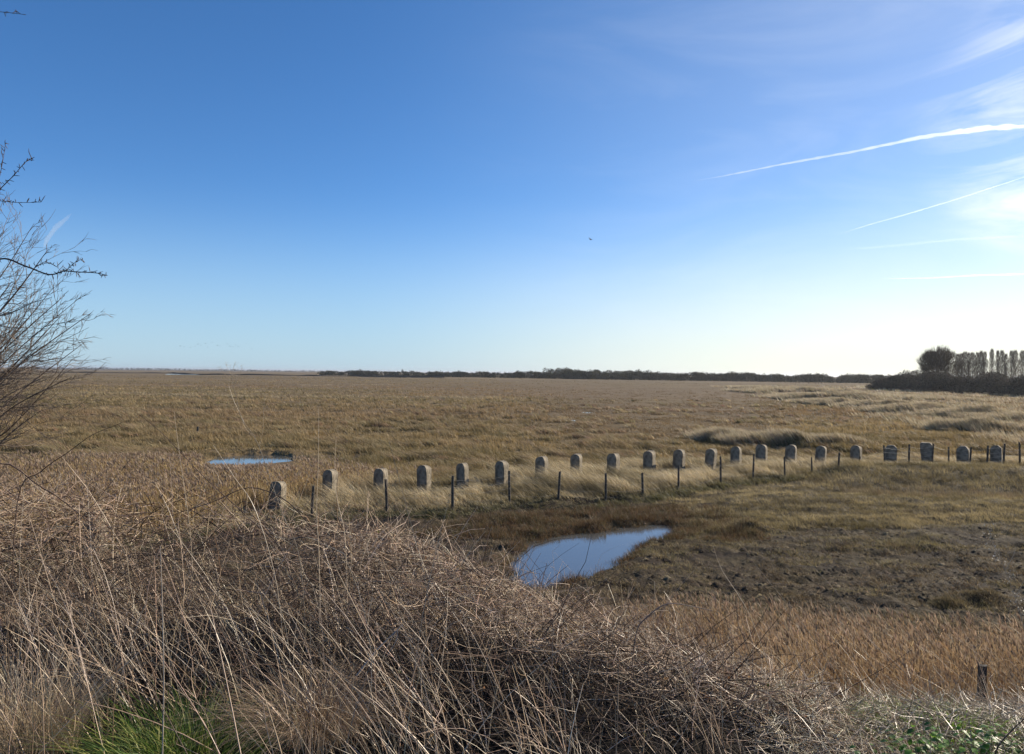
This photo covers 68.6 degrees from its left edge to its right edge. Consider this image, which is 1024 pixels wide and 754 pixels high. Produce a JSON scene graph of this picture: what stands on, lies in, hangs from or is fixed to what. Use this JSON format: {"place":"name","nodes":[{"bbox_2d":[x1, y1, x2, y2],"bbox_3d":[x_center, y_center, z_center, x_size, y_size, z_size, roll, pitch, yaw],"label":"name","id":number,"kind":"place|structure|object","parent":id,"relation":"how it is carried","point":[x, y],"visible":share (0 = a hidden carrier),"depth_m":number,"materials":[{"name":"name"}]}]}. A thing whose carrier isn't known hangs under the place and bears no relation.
{"place":"outdoors","nodes":[
{"label":"outdoors","id":0,"kind":"place"},
{"bbox_2d":[169,374,200,374],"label":"creek water","id":1,"kind":"structure","parent":0,"point":[185,374],"depth_m":648.82,"materials":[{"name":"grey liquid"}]},
{"bbox_2d":[35,371,443,377],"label":"creek bank","id":2,"kind":"structure","parent":0,"point":[259,374],"depth_m":669.28,"materials":[{"name":"soil"}]},
{"bbox_2d":[205,455,292,464],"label":"pool water","id":3,"kind":"structure","parent":0,"point":[247,459],"depth_m":37.91,"materials":[{"name":"blue liquid"}]},
{"bbox_2d":[393,377,428,377],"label":"creek water","id":4,"kind":"structure","parent":0,"point":[411,377],"depth_m":578.79,"materials":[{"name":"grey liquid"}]},
{"bbox_2d":[4,501,897,753],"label":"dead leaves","id":5,"kind":"object","parent":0,"point":[563,642],"visible":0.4,"depth_m":4.52,"materials":[{"name":"brown plant"}]},
{"bbox_2d":[0,368,1023,753],"bbox_3d":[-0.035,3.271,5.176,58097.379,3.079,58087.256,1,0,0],"label":"ground","id":6,"kind":"structure","parent":0,"point":[728,556],"depth_m":17.52,"materials":[{"name":"brown plant"}]},
{"bbox_2d":[0,463,100,532],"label":"bramble stem","id":7,"kind":"object","parent":6,"relation":"on","point":[47,490],"visible":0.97,"depth_m":4.60,"materials":[{"name":"brown plant"}]},
{"bbox_2d":[0,10,112,488],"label":"bare shrub","id":8,"kind":"object","parent":6,"relation":"on","point":[14,368],"visible":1,"depth_m":3.92,"materials":[{"name":"brown plant"}]},
{"bbox_2d":[9,423,120,671],"bbox_3d":[-2.645,1.026,4.410,0.693,1.522,0.040,1,0,1],"label":"bramble stem","id":9,"kind":"object","parent":6,"relation":"on","point":[15,523],"visible":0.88,"depth_m":4.41,"materials":[{"name":"brown plant"}]},
{"bbox_2d":[0,611,186,753],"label":"straw grass clump","id":10,"kind":"object","parent":6,"relation":"on","point":[19,732],"visible":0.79,"depth_m":3.56,"materials":[{"name":"beige plant"}]},
{"bbox_2d":[83,510,107,554],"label":"concrete pillar","id":11,"kind":"structure","parent":6,"relation":"on","point":[92,533],"depth_m":17.76,"materials":[{"name":"grey concrete"}]},
{"bbox_2d":[160,546,163,753],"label":"tall stem","id":12,"kind":"object","parent":6,"relation":"on","point":[163,658],"visible":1,"depth_m":3.10,"materials":[{"name":"plant"}]},
{"bbox_2d":[5,367,319,371],"bbox_3d":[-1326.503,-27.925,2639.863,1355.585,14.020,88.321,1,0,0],"label":"woodland","id":13,"kind":"object","parent":6,"relation":"on","point":[250,370],"visible":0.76,"depth_m":2633.77,"materials":[{"name":"green plant"}]},
{"bbox_2d":[16,661,317,753],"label":"green grass clump","id":14,"kind":"object","parent":6,"relation":"on","point":[140,745],"visible":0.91,"depth_m":3.44,"materials":[{"name":"green plant"}]},
{"bbox_2d":[174,414,194,655],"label":"tall stem","id":15,"kind":"object","parent":6,"relation":"on","point":[190,534],"visible":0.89,"depth_m":4.60,"materials":[{"name":"beige plant"}]},
{"bbox_2d":[0,449,436,549],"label":"reed bed","id":16,"kind":"object","parent":6,"relation":"on","point":[192,474],"visible":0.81,"depth_m":24.29,"materials":[{"name":"beige plant"}]},
{"bbox_2d":[140,415,300,648],"bbox_3d":[-1.829,1.005,4.703,1.029,1.531,0.040,1,0,-1],"label":"bramble stem","id":17,"kind":"object","parent":6,"relation":"on","point":[247,517],"visible":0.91,"depth_m":4.70,"materials":[{"name":"brown plant"}]},
{"bbox_2d":[154,487,340,617],"bbox_3d":[-1.788,1.257,5.110,1.304,1.028,0.036,1,0,0],"label":"bramble stem","id":18,"kind":"object","parent":6,"relation":"on","point":[292,506],"visible":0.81,"depth_m":5.10,"materials":[{"name":"brown plant"}]},
{"bbox_2d":[213,445,285,682],"bbox_3d":[-1.470,1.074,4.206,0.418,1.381,0.022,1,0,-3],"label":"tall stem","id":19,"kind":"object","parent":6,"relation":"on","point":[270,558],"visible":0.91,"depth_m":4.20,"materials":[{"name":"beige plant"}]},
{"bbox_2d":[220,362,306,663],"bbox_3d":[-1.437,0.840,4.304,0.546,1.856,0.064,1,0,0],"label":"umbel stem","id":20,"kind":"object","parent":6,"relation":"on","point":[272,485],"visible":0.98,"depth_m":4.30,"materials":[{"name":"brown plant"}]},
{"bbox_2d":[268,481,286,511],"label":"concrete pillar","id":21,"kind":"structure","parent":6,"relation":"on","point":[276,486],"depth_m":23.20,"materials":[{"name":"grey concrete"}]},
{"bbox_2d":[101,645,494,753],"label":"ginger grass clump","id":22,"kind":"object","parent":6,"relation":"on","point":[304,716],"visible":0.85,"depth_m":3.56,"materials":[{"name":"brown plant"}]},
{"bbox_2d":[267,526,359,641],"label":"bramble stem","id":23,"kind":"object","parent":6,"relation":"on","point":[286,542],"visible":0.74,"depth_m":5.00,"materials":[{"name":"brown plant"}]},
{"bbox_2d":[316,421,320,671],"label":"tall stem","id":24,"kind":"object","parent":6,"relation":"on","point":[317,525],"visible":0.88,"depth_m":4.40,"materials":[{"name":"beige plant"}]},
{"bbox_2d":[322,469,338,498],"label":"concrete pillar","id":25,"kind":"structure","parent":6,"relation":"on","point":[328,477],"depth_m":25.49,"materials":[{"name":"grey concrete"}]},
{"bbox_2d":[334,448,348,665],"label":"tall stem","id":26,"kind":"object","parent":6,"relation":"on","point":[345,548],"visible":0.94,"depth_m":4.50,"materials":[{"name":"beige plant"}]},
{"bbox_2d":[373,468,387,491],"bbox_3d":[-4.644,3.846,26.623,0.405,1.230,0.446,0,1,17],"label":"gravestone","id":27,"kind":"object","parent":6,"relation":"on","point":[379,473],"depth_m":26.43,"materials":[{"name":"grey stone"}]},
{"bbox_2d":[389,443,433,673],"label":"tall stem","id":28,"kind":"object","parent":6,"relation":"on","point":[418,551],"visible":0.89,"depth_m":4.50,"materials":[{"name":"beige plant"}]},
{"bbox_2d":[417,465,431,492],"bbox_3d":[-3.198,3.843,27.405,0.445,1.262,0.388,-3,-3,25],"label":"gravestone","id":29,"kind":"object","parent":6,"relation":"on","point":[424,474],"depth_m":27.26,"materials":[{"name":"grey stone"}]},
{"bbox_2d":[316,369,587,378],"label":"treeline","id":30,"kind":"object","parent":6,"relation":"on","point":[529,374],"visible":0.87,"depth_m":695.93,"materials":[{"name":"plant"}]},
{"bbox_2d":[0,455,910,753],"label":"bramble tangle","id":31,"kind":"object","parent":6,"relation":"on","point":[604,641],"visible":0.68,"depth_m":4.51,"materials":[{"name":"brown plant"}]},
{"bbox_2d":[356,624,402,682],"bbox_3d":[-0.654,1.364,3.706,0.231,0.290,0.010,1,0,0],"label":"broken stick","id":32,"kind":"object","parent":31,"relation":"in","point":[377,649],"visible":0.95,"depth_m":3.71,"materials":[{"name":"brown wood"}]},
{"bbox_2d":[456,463,468,487],"bbox_3d":[-1.869,3.872,28.544,0.395,1.219,0.374,0,1,26],"label":"gravestone","id":33,"kind":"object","parent":6,"relation":"on","point":[462,471],"depth_m":28.40,"materials":[{"name":"grey stone"}]},
{"bbox_2d":[401,569,558,670],"bbox_3d":[-0.189,1.477,4.503,0.957,0.660,0.051,1,0,-2],"label":"bramble stem","id":34,"kind":"object","parent":6,"relation":"on","point":[510,579],"visible":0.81,"depth_m":4.51,"materials":[{"name":"brown plant"}]},
{"bbox_2d":[495,460,508,485],"bbox_3d":[-0.383,3.876,29.238,0.432,1.235,0.412,0,1,30],"label":"gravestone","id":35,"kind":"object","parent":6,"relation":"on","point":[501,468],"depth_m":29.08,"materials":[{"name":"grey stone"}]},
{"bbox_2d":[0,448,1023,753],"bbox_3d":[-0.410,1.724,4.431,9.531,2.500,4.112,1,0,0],"label":"dry stems","id":36,"kind":"object","parent":6,"relation":"on","point":[198,610],"visible":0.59,"depth_m":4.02,"materials":[{"name":"beige plant"}]},
{"bbox_2d":[0,452,1023,575],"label":"tussock grass","id":37,"kind":"structure","parent":6,"relation":"on","point":[588,477],"depth_m":26.90,"materials":[{"name":"beige plant"}]},
{"bbox_2d":[535,456,547,477],"bbox_3d":[1.217,3.863,30.570,0.458,1.282,0.446,3,3,26],"label":"gravestone","id":38,"kind":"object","parent":6,"relation":"on","point":[541,461],"depth_m":30.38,"materials":[{"name":"grey stone"}]},
{"bbox_2d":[570,453,582,474],"bbox_3d":[2.711,3.869,31.544,0.434,1.291,0.438,-1,1,24],"label":"gravestone","id":39,"kind":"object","parent":6,"relation":"on","point":[576,458],"depth_m":31.37,"materials":[{"name":"grey stone"}]},
{"bbox_2d":[135,442,1022,531],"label":"wire fence","id":40,"kind":"object","parent":6,"relation":"on","point":[559,483],"visible":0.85,"depth_m":26.44,"materials":[{"name":"brown wood"}]},
{"bbox_2d":[404,498,772,591],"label":"pool margin plants","id":41,"kind":"object","parent":6,"relation":"on","point":[616,513],"visible":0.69,"depth_m":21.54,"materials":[{"name":"brown plant"}]},
{"bbox_2d":[543,367,652,377],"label":"treeline","id":42,"kind":"object","parent":6,"relation":"on","point":[560,370],"visible":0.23,"depth_m":765.76,"materials":[{"name":"green plant"}]},
{"bbox_2d":[607,453,619,473],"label":"gravestone","id":43,"kind":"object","parent":6,"relation":"on","point":[613,458],"depth_m":32.08,"materials":[{"name":"grey stone"}]},
{"bbox_2d":[633,372,641,379],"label":"distant tree","id":44,"kind":"object","parent":6,"relation":"on","point":[637,375],"visible":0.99,"depth_m":558.96,"materials":[{"name":"grey plant"}]},
{"bbox_2d":[643,450,655,471],"bbox_3d":[6.126,3.910,33.458,0.472,1.262,0.460,-1,2,31],"label":"gravestone","id":45,"kind":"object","parent":6,"relation":"on","point":[649,460],"depth_m":33.28,"materials":[{"name":"grey stone"}]},
{"bbox_2d":[629,603,712,698],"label":"bramble stem","id":46,"kind":"object","parent":6,"relation":"on","point":[639,626],"visible":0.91,"depth_m":4.21,"materials":[{"name":"brown plant"}]},
{"bbox_2d":[672,449,684,470],"bbox_3d":[7.546,3.905,33.943,0.478,1.299,0.416,5,5,35],"label":"gravestone","id":47,"kind":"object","parent":6,"relation":"on","point":[679,457],"depth_m":33.78,"materials":[{"name":"grey stone"}]},
{"bbox_2d":[344,459,1023,702],"bbox_3d":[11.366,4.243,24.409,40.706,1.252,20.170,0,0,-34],"label":"pasture grass","id":48,"kind":"structure","parent":6,"relation":"on","point":[952,495],"depth_m":23.25,"materials":[{"name":"brown plant"}]},
{"bbox_2d":[704,448,716,469],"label":"gravestone","id":49,"kind":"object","parent":6,"relation":"on","point":[710,456],"depth_m":34.33,"materials":[{"name":"grey stone"}]},
{"bbox_2d":[558,370,887,382],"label":"treeline","id":50,"kind":"object","parent":6,"relation":"on","point":[804,377],"visible":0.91,"depth_m":557.24,"materials":[{"name":"plant"}]},
{"bbox_2d":[428,518,1023,695],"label":"mud clods","id":51,"kind":"object","parent":6,"relation":"on","point":[811,577],"visible":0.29,"depth_m":16.04,"materials":[{"name":"soil"}]},
{"bbox_2d":[730,446,741,466],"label":"gravestone","id":52,"kind":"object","parent":6,"relation":"on","point":[735,453],"depth_m":35.38,"materials":[{"name":"grey stone"}]},
{"bbox_2d":[467,587,1023,711],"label":"reed bed","id":53,"kind":"object","parent":6,"relation":"on","point":[857,644],"visible":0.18,"depth_m":8.62,"materials":[{"name":"beige plant"}]},
{"bbox_2d":[713,546,778,708],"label":"tall stem","id":54,"kind":"object","parent":6,"relation":"on","point":[754,626],"visible":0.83,"depth_m":4.21,"materials":[{"name":"brown plant"}]},
{"bbox_2d":[755,445,767,462],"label":"gravestone","id":55,"kind":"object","parent":6,"relation":"on","point":[761,452],"depth_m":37.07,"materials":[{"name":"grey stone"}]},
{"bbox_2d":[737,379,821,383],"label":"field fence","id":56,"kind":"object","parent":6,"relation":"on","point":[780,381],"visible":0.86,"depth_m":480.09,"materials":[{"name":"brown wood"}]},
{"bbox_2d":[785,445,796,463],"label":"gravestone","id":57,"kind":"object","parent":6,"relation":"on","point":[790,452],"depth_m":36.92,"materials":[{"name":"grey stone"}]},
{"bbox_2d":[736,540,850,717],"bbox_3d":[1.552,1.422,4.108,0.672,1.065,0.021,1,0,-2],"label":"tall stem","id":58,"kind":"object","parent":6,"relation":"on","point":[811,636],"visible":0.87,"depth_m":4.11,"materials":[{"name":"brown plant"}]},
{"bbox_2d":[814,446,826,464],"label":"gravestone","id":59,"kind":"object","parent":6,"relation":"on","point":[820,451],"depth_m":36.88,"materials":[{"name":"grey stone"}]},
{"bbox_2d":[679,384,1023,446],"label":"hummock grass","id":60,"kind":"structure","parent":6,"relation":"on","point":[992,413],"depth_m":83.38,"materials":[{"name":"beige plant"}]},
{"bbox_2d":[850,445,861,460],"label":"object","id":61,"kind":"structure","parent":6,"relation":"on","point":[855,451],"depth_m":37.15,"materials":[{"name":"grey stone"}]},
{"bbox_2d":[696,648,1023,753],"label":"straw litter","id":62,"kind":"object","parent":6,"relation":"on","point":[791,749],"visible":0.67,"depth_m":4.01,"materials":[{"name":"beige plant"}]},
{"bbox_2d":[808,561,912,731],"bbox_3d":[1.843,1.457,4.017,0.603,1.016,0.025,1,0,0],"label":"bramble stem","id":63,"kind":"object","parent":6,"relation":"on","point":[881,650],"visible":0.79,"depth_m":4.01,"materials":[{"name":"brown plant"}]},
{"bbox_2d":[728,518,1014,610],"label":"mound grass","id":64,"kind":"structure","parent":6,"relation":"on","point":[952,598],"depth_m":14.69,"materials":[{"name":"brown plant"}]},
{"bbox_2d":[885,445,896,462],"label":"gravestone","id":65,"kind":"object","parent":6,"relation":"on","point":[891,452],"depth_m":37.25,"materials":[{"name":"grey stone"}]},
{"bbox_2d":[866,370,921,390],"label":"thicket","id":66,"kind":"object","parent":6,"relation":"on","point":[897,381],"visible":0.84,"depth_m":251.61,"materials":[{"name":"green plant"}]},
{"bbox_2d":[792,709,1022,753],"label":"green grass","id":67,"kind":"structure","parent":6,"relation":"on","point":[865,728],"depth_m":4.07,"materials":[{"name":"green plant"}]},
{"bbox_2d":[849,725,986,753],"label":"leafy plant","id":68,"kind":"object","parent":6,"relation":"on","point":[923,740],"visible":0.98,"depth_m":3.55,"materials":[{"name":"green plant"}]},
{"bbox_2d":[920,442,931,463],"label":"gravestone","id":69,"kind":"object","parent":6,"relation":"on","point":[924,448],"depth_m":38.46,"materials":[{"name":"grey stone"}]},
{"bbox_2d":[840,683,1023,753],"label":"green grass clump","id":70,"kind":"object","parent":6,"relation":"on","point":[972,724],"visible":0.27,"depth_m":4.03,"materials":[{"name":"green plant"}]},
{"bbox_2d":[915,345,963,375],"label":"round tree","id":71,"kind":"object","parent":6,"relation":"on","point":[939,360],"visible":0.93,"depth_m":259.08,"materials":[{"name":"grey plant"}]},
{"bbox_2d":[880,718,1021,753],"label":"leafy plant","id":72,"kind":"object","parent":6,"relation":"on","point":[988,734],"visible":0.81,"depth_m":3.62,"materials":[{"name":"green plant"}]},
{"bbox_2d":[953,353,962,376],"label":"poplar tree","id":73,"kind":"object","parent":6,"relation":"on","point":[960,359],"visible":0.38,"depth_m":287.96,"materials":[{"name":"grey plant"}]},
{"bbox_2d":[956,446,969,462],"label":"gravestone","id":74,"kind":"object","parent":6,"relation":"on","point":[962,453],"depth_m":37.74,"materials":[{"name":"grey stone"}]},
{"bbox_2d":[959,353,966,376],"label":"poplar tree","id":75,"kind":"object","parent":6,"relation":"on","point":[962,356],"visible":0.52,"depth_m":289.62,"materials":[{"name":"grey plant"}]},
{"bbox_2d":[905,370,1023,395],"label":"thicket","id":76,"kind":"object","parent":6,"relation":"on","point":[994,382],"visible":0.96,"depth_m":214.12,"materials":[{"name":"plant"}]},
{"bbox_2d":[963,352,969,374],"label":"poplar tree","id":77,"kind":"object","parent":6,"relation":"on","point":[965,355],"visible":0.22,"depth_m":294.54,"materials":[{"name":"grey plant"}]},
{"bbox_2d":[966,352,970,376],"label":"poplar tree","id":78,"kind":"object","parent":6,"relation":"on","point":[967,361],"visible":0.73,"depth_m":290.08,"materials":[{"name":"grey plant"}]},
{"bbox_2d":[967,351,977,375],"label":"poplar tree","id":79,"kind":"object","parent":6,"relation":"on","point":[972,362],"visible":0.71,"depth_m":289.58,"materials":[{"name":"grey plant"}]},
{"bbox_2d":[974,352,981,376],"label":"poplar tree","id":80,"kind":"object","parent":6,"relation":"on","point":[976,358],"visible":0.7,"depth_m":289.75,"materials":[{"name":"grey plant"}]},
{"bbox_2d":[975,350,984,376],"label":"poplar tree","id":81,"kind":"object","parent":6,"relation":"on","point":[981,356],"visible":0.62,"depth_m":287.74,"materials":[{"name":"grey plant"}]},
{"bbox_2d":[976,664,986,703],"bbox_3d":[4.479,3.415,7.167,0.099,1.353,0.099,1,0,0],"label":"fence post","id":82,"kind":"object","parent":6,"relation":"on","point":[983,668],"visible":0.39,"depth_m":7.13,"materials":[{"name":"wood"}]},
{"bbox_2d":[982,351,988,372],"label":"poplar tree","id":83,"kind":"object","parent":6,"relation":"on","point":[985,360],"visible":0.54,"depth_m":289.00,"materials":[{"name":"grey plant"}]},
{"bbox_2d":[988,349,995,372],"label":"poplar tree","id":84,"kind":"object","parent":6,"relation":"on","point":[991,354],"visible":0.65,"depth_m":288.41,"materials":[{"name":"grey plant"}]},
{"bbox_2d":[990,445,1002,463],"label":"gravestone","id":85,"kind":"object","parent":6,"relation":"on","point":[996,451],"depth_m":38.21,"materials":[{"name":"grey stone"}]},
{"bbox_2d":[994,350,1000,372],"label":"poplar tree","id":86,"kind":"object","parent":6,"relation":"on","point":[997,367],"visible":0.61,"depth_m":290.18,"materials":[{"name":"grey plant"}]},
{"bbox_2d":[999,350,1005,373],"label":"poplar tree","id":87,"kind":"object","parent":6,"relation":"on","point":[1001,359],"visible":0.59,"depth_m":293.78,"materials":[{"name":"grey plant"}]},
{"bbox_2d":[984,524,1023,626],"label":"seed plant","id":88,"kind":"object","parent":6,"relation":"on","point":[1006,574],"visible":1,"depth_m":4.11,"materials":[{"name":"brown plant"}]},
{"bbox_2d":[1002,354,1009,375],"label":"poplar tree","id":89,"kind":"object","parent":6,"relation":"on","point":[1006,367],"visible":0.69,"depth_m":290.92,"materials":[{"name":"grey plant"}]},
{"bbox_2d":[994,719,1023,753],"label":"bramble stem","id":90,"kind":"object","parent":6,"relation":"on","point":[999,744],"visible":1,"depth_m":3.51,"materials":[{"name":"brown plant"}]},
{"bbox_2d":[1007,350,1015,376],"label":"poplar tree","id":91,"kind":"object","parent":6,"relation":"on","point":[1011,360],"visible":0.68,"depth_m":293.44,"materials":[{"name":"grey plant"}]},
{"bbox_2d":[1011,349,1019,377],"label":"poplar tree","id":92,"kind":"object","parent":6,"relation":"on","point":[1016,357],"visible":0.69,"depth_m":294.74,"materials":[{"name":"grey plant"}]},
{"bbox_2d":[1016,350,1023,375],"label":"poplar tree","id":93,"kind":"object","parent":6,"relation":"on","point":[1020,371],"visible":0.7,"depth_m":288.86,"materials":[{"name":"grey plant"}]},
{"bbox_2d":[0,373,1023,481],"bbox_3d":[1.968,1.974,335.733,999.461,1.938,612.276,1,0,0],"label":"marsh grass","id":94,"kind":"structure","parent":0,"point":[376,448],"depth_m":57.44,"materials":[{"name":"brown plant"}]},
{"bbox_2d":[0,0,1023,377],"label":"sky","id":95,"kind":"structure","parent":0,"point":[835,188],"materials":[{"name":"blue"}]},
{"bbox_2d":[505,525,672,591],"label":"pool water","id":96,"kind":"structure","parent":0,"point":[573,559],"depth_m":18.93,"materials":[{"name":"blue liquid"}]}
]}

